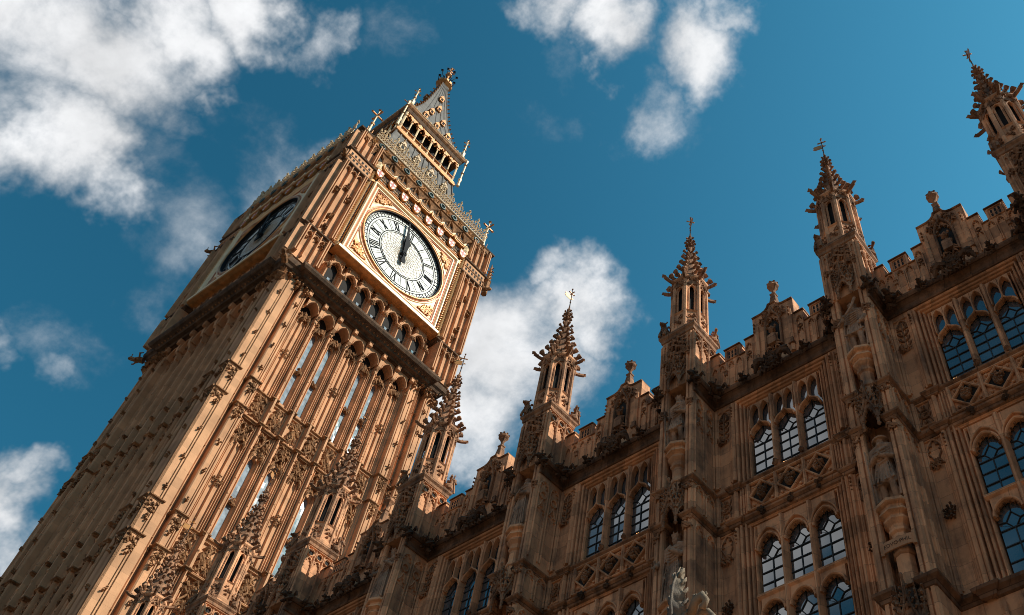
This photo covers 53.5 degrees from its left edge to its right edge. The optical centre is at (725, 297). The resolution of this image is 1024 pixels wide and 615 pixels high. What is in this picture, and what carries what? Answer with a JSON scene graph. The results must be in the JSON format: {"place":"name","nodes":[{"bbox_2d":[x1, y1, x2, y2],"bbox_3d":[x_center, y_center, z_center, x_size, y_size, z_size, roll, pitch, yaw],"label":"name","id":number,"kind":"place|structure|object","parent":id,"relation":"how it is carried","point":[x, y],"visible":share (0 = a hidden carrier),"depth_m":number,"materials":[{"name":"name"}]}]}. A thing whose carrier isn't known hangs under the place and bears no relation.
{"place":"outdoors","nodes":[
{"label":"outdoors","id":0,"kind":"place"},
{"bbox_2d":[0,0,1023,576],"label":"sky","id":1,"kind":"structure","parent":0,"point":[134,134],"materials":[{"name":"blue"}]},
{"bbox_2d":[667,567,715,614],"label":"statue","id":2,"kind":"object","parent":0,"point":[677,601],"depth_m":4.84,"materials":[{"name":"stone"}]},
{"bbox_3d":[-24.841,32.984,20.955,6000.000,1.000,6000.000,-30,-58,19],"label":"ground","id":3,"kind":"structure","parent":0,"visible":0},
{"bbox_2d":[0,67,494,614],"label":"clock tower","id":4,"kind":"structure","parent":3,"relation":"on","point":[324,305],"depth_m":53.58,"materials":[{"name":"stone"}]},
{"bbox_2d":[211,460,252,538],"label":"window","id":5,"kind":"structure","parent":4,"relation":"in","point":[250,463],"depth_m":45.07,"materials":[{"name":"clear glass"}]},
{"bbox_2d":[242,473,270,527],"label":"window","id":6,"kind":"structure","parent":4,"relation":"in","point":[268,477],"depth_m":46.64,"materials":[{"name":"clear glass"}]},
{"bbox_2d":[272,499,306,576],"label":"window","id":7,"kind":"structure","parent":4,"relation":"in","point":[297,520],"depth_m":47.01,"materials":[{"name":"clear glass"}]},
{"bbox_2d":[280,337,314,404],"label":"window","id":8,"kind":"structure","parent":4,"relation":"in","point":[305,354],"depth_m":52.43,"materials":[{"name":"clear glass"}]},
{"bbox_2d":[297,350,330,417],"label":"window","id":9,"kind":"structure","parent":4,"relation":"in","point":[306,398],"depth_m":52.92,"materials":[{"name":"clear glass"}]},
{"bbox_2d":[330,374,360,442],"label":"window","id":10,"kind":"structure","parent":4,"relation":"in","point":[358,377],"depth_m":54.04,"materials":[{"name":"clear glass"}]},
{"bbox_2d":[347,386,374,452],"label":"window","id":11,"kind":"structure","parent":4,"relation":"in","point":[367,403],"depth_m":54.98,"materials":[{"name":"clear glass"}]},
{"bbox_2d":[126,48,1023,614],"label":"palace range","id":12,"kind":"structure","parent":3,"relation":"on","point":[754,488],"depth_m":20.78,"materials":[{"name":"stone"}]},
{"bbox_2d":[327,594,366,614],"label":"window","id":13,"kind":"structure","parent":12,"relation":"in","point":[355,607],"depth_m":25.79,"materials":[{"name":"stone"}]},
{"bbox_2d":[369,548,397,597],"bbox_3d":[-8.464,6.940,24.379,0.726,1.664,0.480,-30,-58,19],"label":"stone statue","id":14,"kind":"object","parent":12,"relation":"on","point":[379,588],"visible":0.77,"depth_m":24.27,"materials":[{"name":"beige stone"}]},
{"bbox_2d":[426,522,503,614],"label":"window","id":15,"kind":"structure","parent":12,"relation":"in","point":[461,586],"depth_m":23.76,"materials":[{"name":"stone"}]},
{"bbox_2d":[508,478,530,526],"bbox_3d":[-4.735,4.853,22.920,0.494,1.623,0.572,15,-56,-12],"label":"stone statue","id":16,"kind":"object","parent":12,"relation":"on","point":[521,500],"visible":0.64,"depth_m":22.80,"materials":[{"name":"beige stone"}]},
{"bbox_2d":[562,568,653,614],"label":"window","id":17,"kind":"structure","parent":12,"relation":"in","point":[634,599],"depth_m":19.75,"materials":[{"name":"stone"}]},
{"bbox_2d":[568,441,659,565],"bbox_3d":[-2.386,4.733,22.106,2.470,2.565,0.475,-30,-58,19],"label":"window","id":18,"kind":"structure","parent":12,"relation":"in","point":[616,503],"depth_m":22.17,"materials":[{"name":"stone"}]},
{"bbox_2d":[651,531,683,602],"bbox_3d":[-0.968,5.084,18.315,0.726,1.664,0.480,-30,-58,19],"label":"stone statue","id":19,"kind":"object","parent":12,"relation":"on","point":[673,559],"visible":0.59,"depth_m":18.34,"materials":[{"name":"beige stone"}]},
{"bbox_2d":[662,394,685,445],"bbox_3d":[-1.031,2.751,21.505,0.684,1.658,0.446,-17,-55,11],"label":"stone statue","id":20,"kind":"object","parent":12,"relation":"on","point":[676,420],"visible":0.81,"depth_m":21.40,"materials":[{"name":"beige stone"}]},
{"bbox_2d":[734,354,840,481],"bbox_3d":[1.319,2.636,20.665,2.470,2.565,0.475,-30,-58,19],"label":"window","id":21,"kind":"structure","parent":12,"relation":"in","point":[783,419],"depth_m":20.70,"materials":[{"name":"stone"}]},
{"bbox_2d":[740,476,870,614],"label":"window","id":22,"kind":"structure","parent":12,"relation":"in","point":[796,561],"depth_m":17.72,"materials":[{"name":"stone"}]},
{"bbox_2d":[837,297,869,351],"bbox_3d":[2.675,0.636,20.051,0.672,1.658,0.478,-30,-58,19],"label":"stone statue","id":23,"kind":"object","parent":12,"relation":"on","point":[851,323],"visible":0.79,"depth_m":19.97,"materials":[{"name":"beige stone"}]},
{"bbox_2d":[864,435,903,505],"bbox_3d":[2.767,2.981,16.873,0.672,1.657,0.456,-30,-58,19],"label":"stone statue","id":24,"kind":"object","parent":12,"relation":"on","point":[882,465],"visible":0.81,"depth_m":16.77,"materials":[{"name":"beige stone"}]},
{"bbox_2d":[911,254,1023,385],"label":"window","id":25,"kind":"structure","parent":12,"relation":"in","point":[978,320],"depth_m":19.37,"materials":[{"name":"stone"}]},
{"bbox_2d":[946,395,1023,579],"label":"window","id":26,"kind":"structure","parent":12,"relation":"in","point":[988,453],"depth_m":16.40,"materials":[{"name":"stone"}]}
]}

